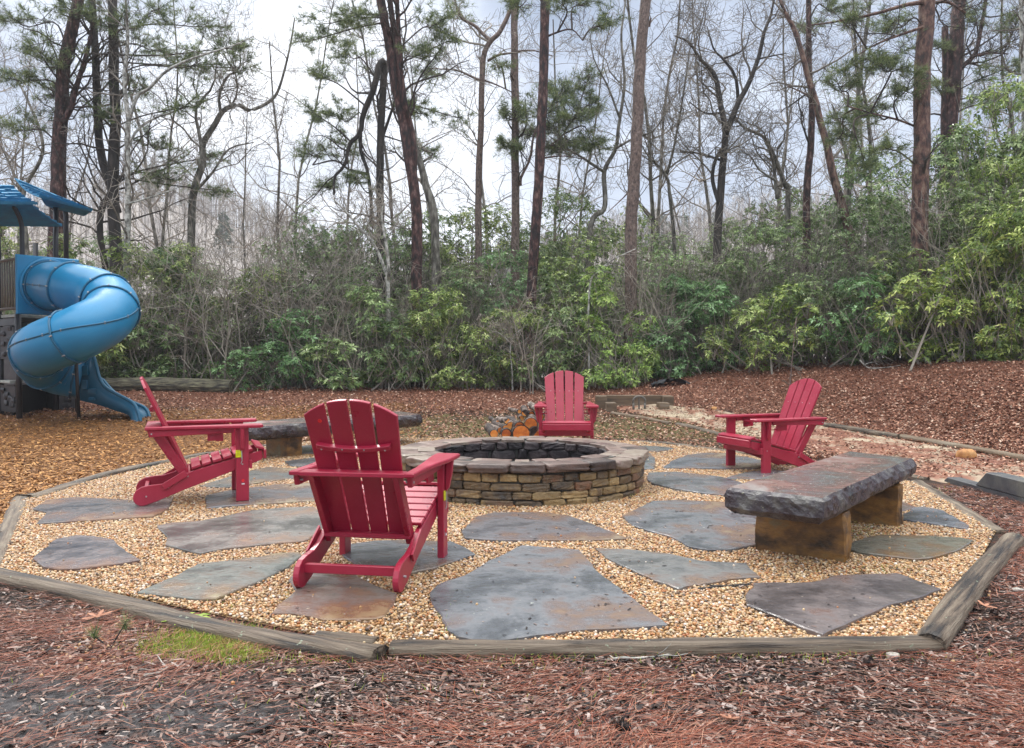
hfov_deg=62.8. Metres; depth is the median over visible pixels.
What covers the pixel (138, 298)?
leafless shrub
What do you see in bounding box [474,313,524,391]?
bare tree
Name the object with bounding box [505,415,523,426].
firewood log
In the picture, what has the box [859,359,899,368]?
dead branch
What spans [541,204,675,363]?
evergreen shrub
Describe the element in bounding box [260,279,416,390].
evergreen shrub
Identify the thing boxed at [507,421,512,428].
firewood log
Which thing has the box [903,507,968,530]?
flagstone
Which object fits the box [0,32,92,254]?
bare tree
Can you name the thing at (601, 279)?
leafless shrub
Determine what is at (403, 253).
evergreen shrub
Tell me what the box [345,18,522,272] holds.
bare tree
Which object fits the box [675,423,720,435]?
edging log
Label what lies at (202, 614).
weed
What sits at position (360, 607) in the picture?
stray gravel
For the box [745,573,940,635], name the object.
flagstone
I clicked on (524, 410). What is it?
firewood log
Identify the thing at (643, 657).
stick
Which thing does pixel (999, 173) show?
evergreen shrub
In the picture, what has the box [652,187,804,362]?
leafless shrub
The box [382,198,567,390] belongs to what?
leafless shrub
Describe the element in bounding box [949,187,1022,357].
leafless shrub
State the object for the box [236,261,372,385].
evergreen shrub
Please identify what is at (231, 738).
stick
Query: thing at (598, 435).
mixed litter
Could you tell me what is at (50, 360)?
playground set
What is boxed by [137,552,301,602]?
flagstone
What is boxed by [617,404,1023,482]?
path
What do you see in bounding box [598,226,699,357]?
evergreen shrub
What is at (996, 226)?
evergreen shrub
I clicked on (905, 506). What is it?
flagstone
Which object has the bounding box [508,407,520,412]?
firewood log
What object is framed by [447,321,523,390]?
evergreen shrub
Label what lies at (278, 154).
bare tree
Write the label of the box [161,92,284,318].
bare tree
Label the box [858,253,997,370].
evergreen shrub
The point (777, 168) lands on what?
bare tree
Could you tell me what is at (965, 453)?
rock
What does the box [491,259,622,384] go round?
evergreen shrub
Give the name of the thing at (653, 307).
leafless shrub
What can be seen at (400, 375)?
evergreen shrub
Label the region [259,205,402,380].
evergreen shrub
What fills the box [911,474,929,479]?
edging log
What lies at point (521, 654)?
grass tufts
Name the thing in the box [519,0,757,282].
bare tree
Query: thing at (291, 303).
leafless shrub
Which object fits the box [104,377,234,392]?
fallen log
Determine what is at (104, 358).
evergreen shrub
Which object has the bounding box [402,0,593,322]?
oak tree
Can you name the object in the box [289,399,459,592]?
adirondack chair
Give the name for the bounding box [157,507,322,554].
flagstone
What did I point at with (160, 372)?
evergreen shrub
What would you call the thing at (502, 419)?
firewood log
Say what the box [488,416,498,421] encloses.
firewood log
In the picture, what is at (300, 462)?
flagstone
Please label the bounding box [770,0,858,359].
pine tree
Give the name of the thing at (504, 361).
evergreen shrub
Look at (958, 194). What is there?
evergreen shrub
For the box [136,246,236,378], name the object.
evergreen shrub
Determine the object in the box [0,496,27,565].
edging log
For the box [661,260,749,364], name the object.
leafless shrub
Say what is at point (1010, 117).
bare tree
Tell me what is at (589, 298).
dead branch
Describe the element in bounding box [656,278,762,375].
evergreen shrub
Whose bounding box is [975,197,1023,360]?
evergreen shrub
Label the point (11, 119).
bare tree
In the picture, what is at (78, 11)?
pine tree
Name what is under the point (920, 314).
evergreen shrub
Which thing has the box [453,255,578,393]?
leafless shrub
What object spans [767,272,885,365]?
evergreen shrub
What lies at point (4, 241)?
evergreen shrub
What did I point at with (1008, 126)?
bare tree
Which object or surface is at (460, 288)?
leafless shrub
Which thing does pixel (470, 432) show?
thin grass
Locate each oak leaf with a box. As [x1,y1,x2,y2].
[82,607,122,619]
[710,714,738,719]
[976,600,996,608]
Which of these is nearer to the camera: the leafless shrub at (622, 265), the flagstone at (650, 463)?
the flagstone at (650, 463)
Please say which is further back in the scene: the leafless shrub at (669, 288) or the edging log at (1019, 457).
the leafless shrub at (669, 288)
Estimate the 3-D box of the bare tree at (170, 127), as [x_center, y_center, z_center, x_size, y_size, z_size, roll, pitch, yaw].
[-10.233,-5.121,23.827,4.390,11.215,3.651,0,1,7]
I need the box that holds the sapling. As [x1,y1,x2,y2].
[782,317,810,385]
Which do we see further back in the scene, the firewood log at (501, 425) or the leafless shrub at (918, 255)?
the leafless shrub at (918, 255)
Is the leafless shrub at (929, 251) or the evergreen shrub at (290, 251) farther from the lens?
the evergreen shrub at (290, 251)
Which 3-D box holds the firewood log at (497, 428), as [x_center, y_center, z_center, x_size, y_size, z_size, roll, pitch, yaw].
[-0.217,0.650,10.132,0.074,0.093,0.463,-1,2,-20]
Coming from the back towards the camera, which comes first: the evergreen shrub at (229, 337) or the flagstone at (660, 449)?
the evergreen shrub at (229, 337)
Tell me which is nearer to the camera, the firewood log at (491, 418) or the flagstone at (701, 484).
the flagstone at (701, 484)
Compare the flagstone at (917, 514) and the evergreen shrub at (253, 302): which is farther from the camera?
the evergreen shrub at (253, 302)
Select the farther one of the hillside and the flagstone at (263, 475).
the hillside
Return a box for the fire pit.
[401,436,648,506]
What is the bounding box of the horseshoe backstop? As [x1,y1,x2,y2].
[595,395,673,411]
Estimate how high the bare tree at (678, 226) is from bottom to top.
9.194 m
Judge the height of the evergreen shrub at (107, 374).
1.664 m
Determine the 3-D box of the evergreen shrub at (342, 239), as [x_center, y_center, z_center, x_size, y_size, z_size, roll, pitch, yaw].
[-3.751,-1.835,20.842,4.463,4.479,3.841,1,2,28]
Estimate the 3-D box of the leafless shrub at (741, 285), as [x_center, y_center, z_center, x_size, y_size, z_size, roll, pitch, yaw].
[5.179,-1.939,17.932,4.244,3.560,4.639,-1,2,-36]
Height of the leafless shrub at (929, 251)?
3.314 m
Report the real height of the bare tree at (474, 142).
11.796 m
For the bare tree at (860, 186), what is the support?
on the ground at (10, 702)
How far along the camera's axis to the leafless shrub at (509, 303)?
19.81 m
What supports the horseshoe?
on the path
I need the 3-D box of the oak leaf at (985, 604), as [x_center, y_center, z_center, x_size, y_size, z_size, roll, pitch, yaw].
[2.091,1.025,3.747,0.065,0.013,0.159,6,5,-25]
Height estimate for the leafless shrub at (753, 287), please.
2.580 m
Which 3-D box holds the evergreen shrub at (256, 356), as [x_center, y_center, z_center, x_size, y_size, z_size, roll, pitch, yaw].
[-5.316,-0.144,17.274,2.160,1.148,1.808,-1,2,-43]
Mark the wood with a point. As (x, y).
(248, 209)
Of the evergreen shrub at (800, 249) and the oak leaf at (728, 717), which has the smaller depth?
the oak leaf at (728, 717)
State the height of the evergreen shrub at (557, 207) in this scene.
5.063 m
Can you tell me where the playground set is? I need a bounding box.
[0,178,150,421]
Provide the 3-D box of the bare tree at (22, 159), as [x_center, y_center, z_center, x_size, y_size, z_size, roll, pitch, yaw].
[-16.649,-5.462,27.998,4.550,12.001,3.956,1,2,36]
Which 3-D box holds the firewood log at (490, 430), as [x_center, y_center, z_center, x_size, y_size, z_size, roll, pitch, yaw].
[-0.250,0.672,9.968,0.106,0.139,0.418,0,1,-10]
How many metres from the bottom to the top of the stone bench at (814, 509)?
0.476 m
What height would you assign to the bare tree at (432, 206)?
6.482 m
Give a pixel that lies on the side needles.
(1021, 553)
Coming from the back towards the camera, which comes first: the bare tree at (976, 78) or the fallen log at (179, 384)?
the bare tree at (976, 78)
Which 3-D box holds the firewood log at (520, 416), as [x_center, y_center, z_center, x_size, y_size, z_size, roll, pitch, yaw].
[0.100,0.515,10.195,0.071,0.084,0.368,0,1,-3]
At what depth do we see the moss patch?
3.23 m
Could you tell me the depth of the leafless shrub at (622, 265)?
20.01 m
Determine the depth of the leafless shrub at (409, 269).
19.42 m
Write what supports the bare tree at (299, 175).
on the ground at (10, 702)
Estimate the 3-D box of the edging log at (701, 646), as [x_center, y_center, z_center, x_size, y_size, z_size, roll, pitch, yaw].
[0.592,1.059,3.210,2.112,0.097,0.108,0,1,-1]
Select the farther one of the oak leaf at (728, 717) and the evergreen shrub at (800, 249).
the evergreen shrub at (800, 249)
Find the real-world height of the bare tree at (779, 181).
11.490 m
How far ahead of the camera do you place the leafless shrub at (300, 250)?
19.56 m
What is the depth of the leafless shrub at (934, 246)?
15.11 m
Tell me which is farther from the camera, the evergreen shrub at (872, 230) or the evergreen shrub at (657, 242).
the evergreen shrub at (657, 242)
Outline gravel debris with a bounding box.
[28,451,988,636]
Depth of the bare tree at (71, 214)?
26.53 m
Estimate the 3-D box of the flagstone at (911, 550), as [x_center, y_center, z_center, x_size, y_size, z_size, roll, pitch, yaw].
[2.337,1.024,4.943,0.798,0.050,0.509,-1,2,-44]
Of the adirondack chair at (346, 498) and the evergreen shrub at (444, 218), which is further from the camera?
the evergreen shrub at (444, 218)
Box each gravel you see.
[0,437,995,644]
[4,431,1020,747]
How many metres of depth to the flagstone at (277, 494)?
6.57 m
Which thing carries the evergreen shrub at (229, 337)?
on the ground at (10, 702)
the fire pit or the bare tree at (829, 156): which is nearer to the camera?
the fire pit
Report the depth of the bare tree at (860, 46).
25.78 m
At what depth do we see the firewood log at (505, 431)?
9.74 m
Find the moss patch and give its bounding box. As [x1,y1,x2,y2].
[118,617,284,671]
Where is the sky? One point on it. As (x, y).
(271, 12)
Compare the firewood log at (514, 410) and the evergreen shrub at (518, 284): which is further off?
the evergreen shrub at (518, 284)
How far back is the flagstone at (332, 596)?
3.81 m
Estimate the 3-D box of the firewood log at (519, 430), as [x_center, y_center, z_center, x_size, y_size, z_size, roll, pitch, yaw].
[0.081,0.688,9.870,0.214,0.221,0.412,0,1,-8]
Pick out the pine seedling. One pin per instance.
(94, 637)
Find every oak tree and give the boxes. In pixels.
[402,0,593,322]
[626,0,847,362]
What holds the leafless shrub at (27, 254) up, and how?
on the ground at (10, 702)
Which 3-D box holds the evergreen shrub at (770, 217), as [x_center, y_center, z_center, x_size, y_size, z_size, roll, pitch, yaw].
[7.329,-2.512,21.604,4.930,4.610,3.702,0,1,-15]
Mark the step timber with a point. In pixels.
(1004, 485)
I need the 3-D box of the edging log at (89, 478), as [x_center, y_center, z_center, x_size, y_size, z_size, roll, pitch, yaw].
[-3.709,0.945,8.068,0.286,0.071,2.922,0,1,7]
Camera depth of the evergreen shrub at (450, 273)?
18.52 m
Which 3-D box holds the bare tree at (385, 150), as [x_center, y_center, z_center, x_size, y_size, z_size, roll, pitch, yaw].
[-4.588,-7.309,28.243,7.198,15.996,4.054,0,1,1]
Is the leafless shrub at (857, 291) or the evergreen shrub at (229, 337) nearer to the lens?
the leafless shrub at (857, 291)
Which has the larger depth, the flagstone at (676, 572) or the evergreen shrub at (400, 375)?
the evergreen shrub at (400, 375)
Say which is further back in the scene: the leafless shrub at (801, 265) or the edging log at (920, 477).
the leafless shrub at (801, 265)
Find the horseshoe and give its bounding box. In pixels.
[632,395,645,409]
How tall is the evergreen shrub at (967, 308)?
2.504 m
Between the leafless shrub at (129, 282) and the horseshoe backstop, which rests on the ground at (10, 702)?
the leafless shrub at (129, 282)
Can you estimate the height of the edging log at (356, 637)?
0.058 m
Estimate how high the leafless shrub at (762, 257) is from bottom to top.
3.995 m
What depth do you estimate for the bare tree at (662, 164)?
24.90 m
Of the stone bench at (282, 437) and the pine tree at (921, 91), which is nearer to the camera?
the stone bench at (282, 437)
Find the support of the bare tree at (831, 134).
on the ground at (10, 702)
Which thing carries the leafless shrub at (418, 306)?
on the ground at (10, 702)
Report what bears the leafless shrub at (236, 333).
on the ground at (10, 702)
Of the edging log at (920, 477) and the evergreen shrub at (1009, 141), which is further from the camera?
the evergreen shrub at (1009, 141)
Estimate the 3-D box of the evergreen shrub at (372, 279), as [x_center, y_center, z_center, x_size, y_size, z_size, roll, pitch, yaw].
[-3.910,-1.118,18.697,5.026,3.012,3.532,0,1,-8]
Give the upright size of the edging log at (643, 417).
0.162 m
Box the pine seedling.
[82,609,140,648]
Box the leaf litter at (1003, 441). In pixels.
[0,357,1023,478]
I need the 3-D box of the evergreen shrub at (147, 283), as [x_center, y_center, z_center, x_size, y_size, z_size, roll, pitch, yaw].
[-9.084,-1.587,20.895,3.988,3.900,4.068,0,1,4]
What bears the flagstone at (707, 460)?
on the ground at (10, 702)
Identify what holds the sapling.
on the ground at (10, 702)
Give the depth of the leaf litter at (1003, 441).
13.38 m
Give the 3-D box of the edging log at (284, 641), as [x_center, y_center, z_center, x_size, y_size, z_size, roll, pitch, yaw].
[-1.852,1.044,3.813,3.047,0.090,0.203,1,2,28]
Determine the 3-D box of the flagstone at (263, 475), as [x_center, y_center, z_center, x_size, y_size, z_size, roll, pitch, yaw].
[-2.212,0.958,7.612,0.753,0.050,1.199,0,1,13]
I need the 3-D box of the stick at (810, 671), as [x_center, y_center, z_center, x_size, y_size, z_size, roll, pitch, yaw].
[1.080,1.079,2.964,0.139,0.052,0.089,0,1,0]
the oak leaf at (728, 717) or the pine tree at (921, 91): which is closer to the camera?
the oak leaf at (728, 717)
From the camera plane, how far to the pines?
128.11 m
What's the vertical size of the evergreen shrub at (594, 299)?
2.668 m
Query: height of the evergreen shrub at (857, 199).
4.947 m
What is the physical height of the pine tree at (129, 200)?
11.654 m
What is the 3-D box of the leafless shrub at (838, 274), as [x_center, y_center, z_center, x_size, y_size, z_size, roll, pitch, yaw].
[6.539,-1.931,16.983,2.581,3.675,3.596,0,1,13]
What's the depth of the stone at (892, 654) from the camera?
3.15 m
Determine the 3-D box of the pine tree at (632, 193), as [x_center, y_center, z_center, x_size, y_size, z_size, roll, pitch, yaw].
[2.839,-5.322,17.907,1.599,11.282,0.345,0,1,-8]
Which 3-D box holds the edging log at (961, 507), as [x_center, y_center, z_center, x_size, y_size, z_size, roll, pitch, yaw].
[3.354,0.991,6.393,0.126,0.059,2.160,0,1,13]
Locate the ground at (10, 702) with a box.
[0,358,1023,747]
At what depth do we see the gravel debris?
4.51 m
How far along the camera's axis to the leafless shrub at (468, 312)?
17.87 m
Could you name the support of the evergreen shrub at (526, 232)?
on the ground at (10, 702)
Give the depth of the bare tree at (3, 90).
23.61 m
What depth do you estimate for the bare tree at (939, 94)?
25.61 m
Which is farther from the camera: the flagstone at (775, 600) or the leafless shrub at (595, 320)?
the leafless shrub at (595, 320)
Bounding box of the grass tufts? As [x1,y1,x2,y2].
[11,466,1023,746]
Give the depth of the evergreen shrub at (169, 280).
18.32 m
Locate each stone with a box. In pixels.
[886,652,899,658]
[1011,587,1023,591]
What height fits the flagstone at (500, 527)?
0.050 m
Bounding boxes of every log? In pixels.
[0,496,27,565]
[0,568,388,665]
[14,452,205,497]
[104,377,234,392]
[315,630,379,643]
[389,635,943,659]
[484,423,497,436]
[485,423,500,432]
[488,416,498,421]
[491,421,506,428]
[495,416,509,423]
[500,427,511,436]
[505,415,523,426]
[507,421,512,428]
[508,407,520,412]
[510,425,529,436]
[516,413,523,420]
[520,405,528,415]
[524,414,537,427]
[527,401,534,411]
[529,426,538,435]
[610,411,671,424]
[631,440,746,453]
[651,378,689,386]
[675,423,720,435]
[817,422,899,438]
[899,434,1023,460]
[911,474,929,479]
[911,480,1007,533]
[916,532,1023,652]
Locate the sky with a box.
[0,0,1020,284]
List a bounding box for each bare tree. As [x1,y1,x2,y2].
[0,0,103,258]
[0,10,73,257]
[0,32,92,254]
[0,47,51,250]
[9,22,152,264]
[28,0,247,277]
[85,0,247,308]
[121,0,305,377]
[132,132,228,302]
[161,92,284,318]
[217,0,379,269]
[222,23,344,266]
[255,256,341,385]
[267,0,473,309]
[268,38,401,263]
[319,177,412,387]
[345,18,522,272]
[389,5,552,297]
[393,110,457,382]
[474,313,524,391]
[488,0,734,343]
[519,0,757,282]
[521,4,638,352]
[572,0,727,309]
[602,0,764,368]
[610,0,793,259]
[611,102,745,341]
[684,66,816,284]
[707,0,835,268]
[730,0,867,275]
[731,0,873,356]
[753,0,973,257]
[760,10,913,260]
[786,0,939,246]
[792,99,909,249]
[815,0,908,257]
[871,0,1012,219]
[908,0,1020,218]
[929,43,1010,209]
[933,27,1016,193]
[936,2,1020,195]
[974,0,1023,132]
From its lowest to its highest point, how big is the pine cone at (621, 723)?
0.048 m
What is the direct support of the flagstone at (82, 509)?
on the ground at (10, 702)
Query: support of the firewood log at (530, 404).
on the firewood log
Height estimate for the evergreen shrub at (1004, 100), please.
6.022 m
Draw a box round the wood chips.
[0,395,458,531]
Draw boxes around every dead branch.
[588,233,641,389]
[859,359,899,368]
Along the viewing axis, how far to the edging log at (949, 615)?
3.82 m
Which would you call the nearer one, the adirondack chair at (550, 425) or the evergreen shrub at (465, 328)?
the adirondack chair at (550, 425)
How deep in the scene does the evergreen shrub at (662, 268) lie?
18.57 m
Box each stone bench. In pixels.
[243,411,421,456]
[724,451,916,562]
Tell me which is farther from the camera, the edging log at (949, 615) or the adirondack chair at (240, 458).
the adirondack chair at (240, 458)
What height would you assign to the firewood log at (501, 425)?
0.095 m
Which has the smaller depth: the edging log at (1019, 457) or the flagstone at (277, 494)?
the flagstone at (277, 494)
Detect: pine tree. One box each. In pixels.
[0,0,151,315]
[7,0,268,359]
[268,3,477,320]
[289,0,482,387]
[490,6,615,383]
[497,0,634,387]
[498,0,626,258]
[607,0,679,370]
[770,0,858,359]
[808,0,1000,342]
[874,0,1020,229]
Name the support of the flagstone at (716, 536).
on the ground at (10, 702)
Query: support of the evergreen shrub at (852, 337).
on the ground at (10, 702)
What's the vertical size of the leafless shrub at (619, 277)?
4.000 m
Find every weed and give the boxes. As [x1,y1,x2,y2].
[161,612,210,624]
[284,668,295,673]
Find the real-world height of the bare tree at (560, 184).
11.942 m
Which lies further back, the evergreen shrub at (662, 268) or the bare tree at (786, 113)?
the bare tree at (786, 113)
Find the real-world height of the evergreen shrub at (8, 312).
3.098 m
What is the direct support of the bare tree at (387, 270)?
on the ground at (10, 702)
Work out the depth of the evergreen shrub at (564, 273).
18.68 m
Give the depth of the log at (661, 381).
16.38 m
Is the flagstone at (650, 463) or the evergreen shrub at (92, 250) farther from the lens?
the evergreen shrub at (92, 250)
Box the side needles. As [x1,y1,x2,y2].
[934,486,1023,611]
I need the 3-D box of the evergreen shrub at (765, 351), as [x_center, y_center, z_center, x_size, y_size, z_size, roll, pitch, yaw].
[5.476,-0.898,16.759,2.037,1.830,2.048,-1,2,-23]
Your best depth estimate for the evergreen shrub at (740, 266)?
18.56 m
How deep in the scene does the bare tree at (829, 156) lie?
19.23 m
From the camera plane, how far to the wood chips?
9.64 m
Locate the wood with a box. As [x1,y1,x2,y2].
[0,149,1005,377]
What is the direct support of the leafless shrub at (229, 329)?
on the ground at (10, 702)
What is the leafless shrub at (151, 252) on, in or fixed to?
on the ground at (10, 702)
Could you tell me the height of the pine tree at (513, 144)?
12.231 m
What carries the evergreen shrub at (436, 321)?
on the ground at (10, 702)
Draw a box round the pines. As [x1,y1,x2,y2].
[3,163,936,376]
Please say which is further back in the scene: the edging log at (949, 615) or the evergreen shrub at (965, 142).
the evergreen shrub at (965, 142)
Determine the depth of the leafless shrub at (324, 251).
17.99 m
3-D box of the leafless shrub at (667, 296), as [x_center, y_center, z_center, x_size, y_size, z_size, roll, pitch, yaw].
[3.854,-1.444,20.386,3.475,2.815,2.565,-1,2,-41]
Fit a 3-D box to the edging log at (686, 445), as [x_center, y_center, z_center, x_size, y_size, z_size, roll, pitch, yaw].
[2.187,0.894,10.274,0.245,0.056,1.716,-1,2,-42]
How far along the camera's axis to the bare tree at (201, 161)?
19.79 m
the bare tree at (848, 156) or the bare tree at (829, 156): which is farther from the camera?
the bare tree at (848, 156)
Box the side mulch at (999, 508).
[930,485,1023,597]
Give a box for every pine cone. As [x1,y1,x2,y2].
[609,718,630,733]
[861,655,874,668]
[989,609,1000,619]
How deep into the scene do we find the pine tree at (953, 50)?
21.18 m
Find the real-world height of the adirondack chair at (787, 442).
0.944 m
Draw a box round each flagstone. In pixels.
[33,497,172,524]
[33,535,140,572]
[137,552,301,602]
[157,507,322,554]
[199,467,296,487]
[205,483,314,509]
[271,573,397,623]
[285,457,315,466]
[302,445,335,453]
[341,540,475,575]
[430,545,667,639]
[461,512,628,542]
[596,548,759,589]
[622,500,755,552]
[643,446,673,452]
[643,453,655,469]
[647,472,741,495]
[663,452,760,469]
[727,470,782,479]
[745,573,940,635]
[851,535,972,561]
[902,502,914,511]
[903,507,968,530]
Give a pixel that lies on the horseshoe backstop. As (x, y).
(609, 403)
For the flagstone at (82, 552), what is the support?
on the ground at (10, 702)
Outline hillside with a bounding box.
[1,202,932,377]
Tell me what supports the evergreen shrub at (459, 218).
on the ground at (10, 702)
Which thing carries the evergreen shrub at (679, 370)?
on the ground at (10, 702)
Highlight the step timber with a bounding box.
[944,472,1023,503]
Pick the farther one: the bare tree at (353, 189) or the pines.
the pines
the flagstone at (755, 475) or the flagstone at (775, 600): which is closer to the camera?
the flagstone at (775, 600)
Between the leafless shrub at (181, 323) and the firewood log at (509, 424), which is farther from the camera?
the leafless shrub at (181, 323)
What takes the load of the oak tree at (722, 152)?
on the ground at (10, 702)
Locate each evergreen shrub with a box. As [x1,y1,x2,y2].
[0,226,31,288]
[2,254,46,315]
[8,246,83,282]
[27,233,190,377]
[30,230,160,377]
[87,230,219,359]
[87,244,226,378]
[100,318,191,377]
[134,243,247,380]
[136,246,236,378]
[175,275,282,383]
[202,266,316,385]
[203,340,312,391]
[206,301,249,377]
[212,231,356,379]
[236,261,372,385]
[254,308,348,389]
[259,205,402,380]
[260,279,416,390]
[282,218,445,383]
[291,260,432,384]
[351,221,457,381]
[354,315,435,389]
[371,205,529,380]
[371,210,506,376]
[375,262,517,386]
[390,284,510,390]
[422,249,560,385]
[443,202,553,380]
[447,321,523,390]
[467,299,577,390]
[470,218,607,381]
[490,187,651,372]
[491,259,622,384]
[507,306,604,391]
[514,230,662,384]
[526,265,667,389]
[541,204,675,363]
[593,247,726,378]
[593,343,654,388]
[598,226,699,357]
[611,271,721,379]
[645,231,739,363]
[650,260,786,370]
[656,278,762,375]
[689,222,870,359]
[692,187,823,352]
[695,293,793,374]
[696,217,798,358]
[734,219,885,362]
[735,283,827,370]
[755,201,862,355]
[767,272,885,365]
[769,152,909,357]
[791,192,943,361]
[802,145,958,358]
[808,269,922,366]
[842,248,955,361]
[849,123,1017,359]
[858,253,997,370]
[872,117,1023,359]
[879,181,1021,358]
[889,151,1023,359]
[907,201,1023,360]
[913,232,1023,360]
[929,73,1023,349]
[975,89,1023,264]
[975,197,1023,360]
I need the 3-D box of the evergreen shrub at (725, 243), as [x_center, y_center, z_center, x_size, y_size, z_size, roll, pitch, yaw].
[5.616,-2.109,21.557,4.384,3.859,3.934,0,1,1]
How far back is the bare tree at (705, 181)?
25.21 m
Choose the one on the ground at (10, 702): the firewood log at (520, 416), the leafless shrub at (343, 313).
the leafless shrub at (343, 313)
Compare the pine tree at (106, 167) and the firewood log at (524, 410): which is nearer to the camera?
the firewood log at (524, 410)
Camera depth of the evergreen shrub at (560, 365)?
17.06 m
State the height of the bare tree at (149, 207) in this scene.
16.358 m
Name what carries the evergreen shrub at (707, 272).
on the ground at (10, 702)
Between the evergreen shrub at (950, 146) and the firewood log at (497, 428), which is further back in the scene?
the evergreen shrub at (950, 146)
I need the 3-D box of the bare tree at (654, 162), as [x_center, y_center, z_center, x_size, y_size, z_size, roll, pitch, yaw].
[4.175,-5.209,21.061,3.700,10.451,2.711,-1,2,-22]
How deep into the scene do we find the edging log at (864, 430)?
11.91 m
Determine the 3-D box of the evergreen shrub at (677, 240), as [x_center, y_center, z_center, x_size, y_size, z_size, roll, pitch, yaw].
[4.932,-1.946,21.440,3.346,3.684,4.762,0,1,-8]
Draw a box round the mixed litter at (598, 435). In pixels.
[262,404,814,456]
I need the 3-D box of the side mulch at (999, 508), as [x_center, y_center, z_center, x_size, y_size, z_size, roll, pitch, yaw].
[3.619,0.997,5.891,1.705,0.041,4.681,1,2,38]
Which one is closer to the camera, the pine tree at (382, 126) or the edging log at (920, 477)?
the edging log at (920, 477)
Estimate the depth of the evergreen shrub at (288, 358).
17.14 m
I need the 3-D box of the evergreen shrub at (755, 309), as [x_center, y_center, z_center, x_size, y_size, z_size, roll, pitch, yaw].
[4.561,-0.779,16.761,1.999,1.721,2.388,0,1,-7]
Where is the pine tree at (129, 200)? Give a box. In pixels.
[60,0,267,375]
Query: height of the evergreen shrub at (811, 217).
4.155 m
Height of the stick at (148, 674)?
0.049 m
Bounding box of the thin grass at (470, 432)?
[265,406,757,452]
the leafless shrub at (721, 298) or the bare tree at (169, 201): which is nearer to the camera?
the leafless shrub at (721, 298)
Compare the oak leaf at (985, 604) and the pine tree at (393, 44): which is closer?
the oak leaf at (985, 604)
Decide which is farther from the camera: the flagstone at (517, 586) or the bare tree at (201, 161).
the bare tree at (201, 161)
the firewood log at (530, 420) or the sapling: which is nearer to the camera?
the firewood log at (530, 420)
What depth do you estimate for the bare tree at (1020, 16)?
18.82 m
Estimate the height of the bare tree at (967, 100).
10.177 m
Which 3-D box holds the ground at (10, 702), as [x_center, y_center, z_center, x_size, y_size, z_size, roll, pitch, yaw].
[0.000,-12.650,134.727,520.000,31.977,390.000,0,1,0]
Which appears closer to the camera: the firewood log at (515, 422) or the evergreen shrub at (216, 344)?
the firewood log at (515, 422)
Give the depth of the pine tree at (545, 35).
17.82 m
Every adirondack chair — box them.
[133,377,265,505]
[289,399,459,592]
[534,371,598,438]
[715,378,826,472]
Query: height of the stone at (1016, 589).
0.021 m
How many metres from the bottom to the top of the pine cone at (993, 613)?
0.048 m
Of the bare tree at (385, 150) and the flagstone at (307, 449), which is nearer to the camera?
the flagstone at (307, 449)
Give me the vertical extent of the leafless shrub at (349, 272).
4.143 m
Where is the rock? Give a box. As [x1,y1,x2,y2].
[956,449,976,457]
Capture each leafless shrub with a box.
[1,231,135,351]
[13,167,315,378]
[14,243,210,366]
[26,217,225,374]
[96,134,314,384]
[111,247,263,381]
[142,197,411,388]
[160,186,343,390]
[192,187,427,387]
[215,183,432,387]
[219,196,392,327]
[230,158,436,387]
[291,252,430,387]
[333,199,499,384]
[346,262,466,386]
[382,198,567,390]
[393,257,521,343]
[409,245,544,386]
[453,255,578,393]
[477,274,577,353]
[500,277,643,380]
[516,203,710,360]
[563,185,745,382]
[566,260,648,357]
[572,206,722,363]
[613,209,727,383]
[642,251,711,358]
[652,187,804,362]
[653,254,770,365]
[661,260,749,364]
[668,202,889,365]
[695,191,896,363]
[717,196,825,359]
[774,198,912,366]
[789,240,933,363]
[847,193,1018,359]
[861,188,998,359]
[880,167,1021,360]
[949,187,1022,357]
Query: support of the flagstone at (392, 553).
on the ground at (10, 702)
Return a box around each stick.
[139,655,177,676]
[225,719,271,743]
[607,646,687,660]
[698,582,752,589]
[798,669,829,676]
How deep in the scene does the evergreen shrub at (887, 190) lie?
18.40 m
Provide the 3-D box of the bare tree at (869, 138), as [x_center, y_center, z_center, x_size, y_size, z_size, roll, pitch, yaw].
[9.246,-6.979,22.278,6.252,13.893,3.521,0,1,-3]
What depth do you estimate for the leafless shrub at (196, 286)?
17.61 m
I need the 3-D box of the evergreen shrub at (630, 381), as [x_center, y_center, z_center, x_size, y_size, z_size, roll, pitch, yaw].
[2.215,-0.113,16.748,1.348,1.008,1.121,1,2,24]
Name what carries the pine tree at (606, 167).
on the ground at (10, 702)

